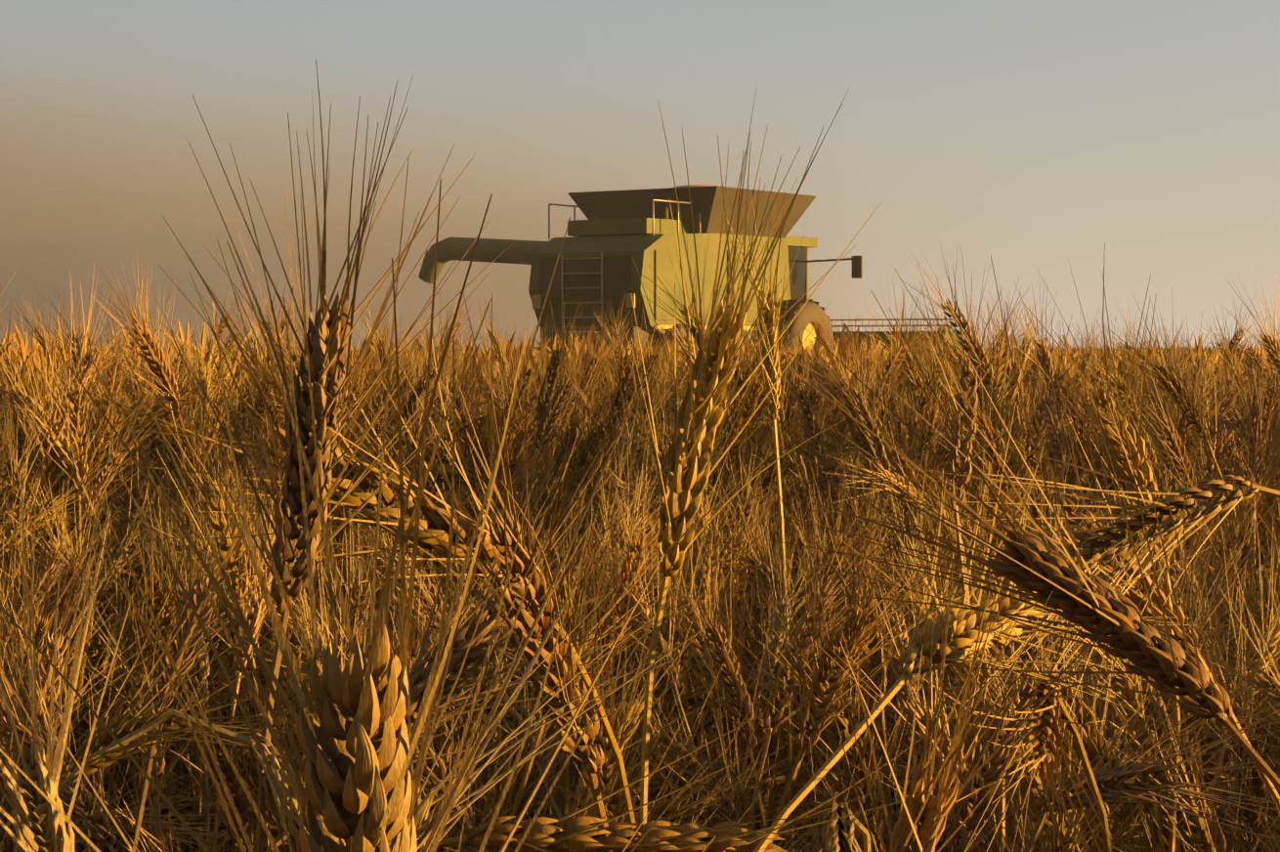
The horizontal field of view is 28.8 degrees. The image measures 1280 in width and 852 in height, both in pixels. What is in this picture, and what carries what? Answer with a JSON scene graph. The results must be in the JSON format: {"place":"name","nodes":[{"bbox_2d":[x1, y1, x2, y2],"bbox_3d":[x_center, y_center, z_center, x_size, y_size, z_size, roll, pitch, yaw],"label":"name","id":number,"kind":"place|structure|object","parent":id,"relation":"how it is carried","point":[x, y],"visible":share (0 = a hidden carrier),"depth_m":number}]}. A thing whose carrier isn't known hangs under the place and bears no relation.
{"place":"outdoors","nodes":[
{"label":"outdoors","id":0,"kind":"place"},
{"bbox_2d":[0,0,1279,354],"label":"sky","id":1,"kind":"structure","parent":0,"point":[1135,140]},
{"bbox_2d":[70,570,1274,851],"bbox_3d":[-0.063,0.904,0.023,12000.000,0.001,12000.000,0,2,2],"label":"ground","id":2,"kind":"structure","parent":0,"point":[514,752],"depth_m":4.98},
{"bbox_2d":[0,504,20,614],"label":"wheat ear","id":3,"kind":"object","parent":2,"relation":"on","point":[13,587],"visible":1,"depth_m":0.66},
{"bbox_2d":[0,470,132,851],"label":"wheat ear","id":4,"kind":"object","parent":2,"relation":"on","point":[24,823],"visible":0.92,"depth_m":0.60},
{"bbox_2d":[0,515,159,851],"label":"wheat ear","id":5,"kind":"object","parent":2,"relation":"on","point":[47,680],"visible":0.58,"depth_m":1.30},
{"bbox_2d":[38,585,323,823],"bbox_3d":[-0.262,0.469,1.020,0.283,0.810,0.080,0,2,2],"label":"wheat ear","id":6,"kind":"object","parent":2,"relation":"on","point":[122,729],"visible":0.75,"depth_m":1.00},
{"bbox_2d":[130,379,283,840],"bbox_3d":[-0.247,0.414,1.505,0.104,0.890,0.092,1,2,32],"label":"wheat ear","id":7,"kind":"object","parent":2,"relation":"on","point":[222,523],"visible":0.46,"depth_m":1.50},
{"bbox_2d":[122,446,300,851],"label":"wheat ear","id":8,"kind":"object","parent":2,"relation":"on","point":[188,631],"visible":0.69,"depth_m":1.10},
{"bbox_2d":[13,709,456,851],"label":"stalk","id":9,"kind":"object","parent":2,"relation":"on","point":[289,795],"visible":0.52,"depth_m":0.78},
{"bbox_2d":[144,59,511,851],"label":"wheat ear","id":10,"kind":"object","parent":2,"relation":"on","point":[328,335],"visible":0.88,"depth_m":0.77},
{"bbox_2d":[0,112,715,851],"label":"wheat ear","id":11,"kind":"object","parent":2,"relation":"on","point":[346,781],"visible":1,"depth_m":0.33},
{"bbox_2d":[82,221,638,839],"bbox_3d":[-0.037,0.402,0.939,0.341,0.949,0.098,-1,2,-33],"label":"wheat ear","id":12,"kind":"object","parent":2,"relation":"on","point":[438,523],"visible":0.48,"depth_m":0.87},
{"bbox_2d":[336,492,487,838],"bbox_3d":[-0.107,0.449,1.204,0.081,0.838,0.090,0,2,2],"label":"wheat ear","id":13,"kind":"object","parent":2,"relation":"on","point":[415,648],"visible":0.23,"depth_m":1.20},
{"bbox_2d":[265,400,660,851],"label":"wheat ear","id":14,"kind":"object","parent":2,"relation":"on","point":[462,638],"visible":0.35,"depth_m":0.81},
{"bbox_2d":[316,293,626,851],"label":"wheat ear","id":15,"kind":"object","parent":2,"relation":"on","point":[503,553],"visible":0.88,"depth_m":0.72},
{"bbox_2d":[298,506,713,851],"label":"wheat ear","id":16,"kind":"object","parent":2,"relation":"on","point":[424,825],"visible":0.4,"depth_m":0.57},
{"bbox_2d":[508,499,715,824],"bbox_3d":[-0.062,0.451,1.258,0.199,0.831,0.070,0,2,2],"label":"wheat ear","id":17,"kind":"object","parent":2,"relation":"on","point":[585,645],"visible":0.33,"depth_m":1.24},
{"bbox_2d":[526,540,700,821],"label":"wheat ear","id":18,"kind":"object","parent":2,"relation":"on","point":[602,778],"visible":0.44,"depth_m":0.99},
{"bbox_2d":[436,714,940,851],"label":"wheat ear","id":19,"kind":"object","parent":2,"relation":"on","point":[578,834],"visible":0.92,"depth_m":0.74},
{"bbox_2d":[418,184,960,351],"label":"combine harvester","id":20,"kind":"object","parent":2,"relation":"on","point":[703,228],"depth_m":56.96},
{"bbox_2d":[620,86,883,837],"bbox_3d":[0.030,0.383,0.845,0.099,0.993,0.104,0,2,2],"label":"wheat ear","id":21,"kind":"object","parent":2,"relation":"on","point":[701,414],"visible":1,"depth_m":0.83},
{"bbox_2d":[725,191,805,851],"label":"wheat ear","id":22,"kind":"object","parent":2,"relation":"on","point":[773,356],"visible":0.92,"depth_m":1.69},
{"bbox_2d":[776,791,871,851],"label":"wheat ear","id":23,"kind":"object","parent":2,"relation":"on","point":[841,838],"visible":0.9,"depth_m":0.79},
{"bbox_2d":[764,443,922,851],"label":"wheat ear","id":24,"kind":"object","parent":2,"relation":"on","point":[870,665],"visible":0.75,"depth_m":1.19},
{"bbox_2d":[761,475,982,843],"bbox_3d":[0.049,0.448,1.050,0.187,0.851,0.080,0,2,2],"label":"wheat ear","id":25,"kind":"object","parent":2,"relation":"on","point":[855,642],"visible":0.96,"depth_m":1.04},
{"bbox_2d":[816,460,1059,851],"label":"wheat ear","id":26,"kind":"object","parent":2,"relation":"on","point":[1002,803],"visible":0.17,"depth_m":1.09},
{"bbox_2d":[888,247,1036,786],"bbox_3d":[0.192,0.375,1.498,0.086,0.968,0.060,0,2,2],"label":"wheat ear","id":27,"kind":"object","parent":2,"relation":"on","point":[965,466],"visible":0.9,"depth_m":1.49},
{"bbox_2d":[831,547,1110,851],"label":"wheat ear","id":28,"kind":"object","parent":2,"relation":"on","point":[921,820],"visible":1,"depth_m":0.61},
{"bbox_2d":[753,405,1212,851],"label":"wheat ear","id":29,"kind":"object","parent":2,"relation":"on","point":[960,622],"visible":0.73,"depth_m":0.80},
{"bbox_2d":[751,256,1279,791],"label":"wheat ear","id":30,"kind":"object","parent":2,"relation":"on","point":[1039,567],"visible":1,"depth_m":0.77},
{"bbox_2d":[945,617,1119,851],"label":"wheat ear","id":31,"kind":"object","parent":2,"relation":"on","point":[1045,734],"visible":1,"depth_m":0.80},
{"bbox_2d":[879,431,1279,735],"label":"wheat ear","id":32,"kind":"object","parent":2,"relation":"on","point":[1218,503],"visible":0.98,"depth_m":0.91},
{"bbox_2d":[898,338,1279,819],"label":"wheat ear","id":33,"kind":"object","parent":2,"relation":"on","point":[1133,597],"visible":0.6,"depth_m":1.04},
{"bbox_2d":[1010,258,1211,851],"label":"wheat ear","id":34,"kind":"object","parent":2,"relation":"on","point":[1112,439],"visible":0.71,"depth_m":1.14},
{"bbox_2d":[1024,650,1279,851],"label":"wheat ear","id":35,"kind":"object","parent":2,"relation":"on","point":[1120,773],"visible":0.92,"depth_m":0.94}
]}

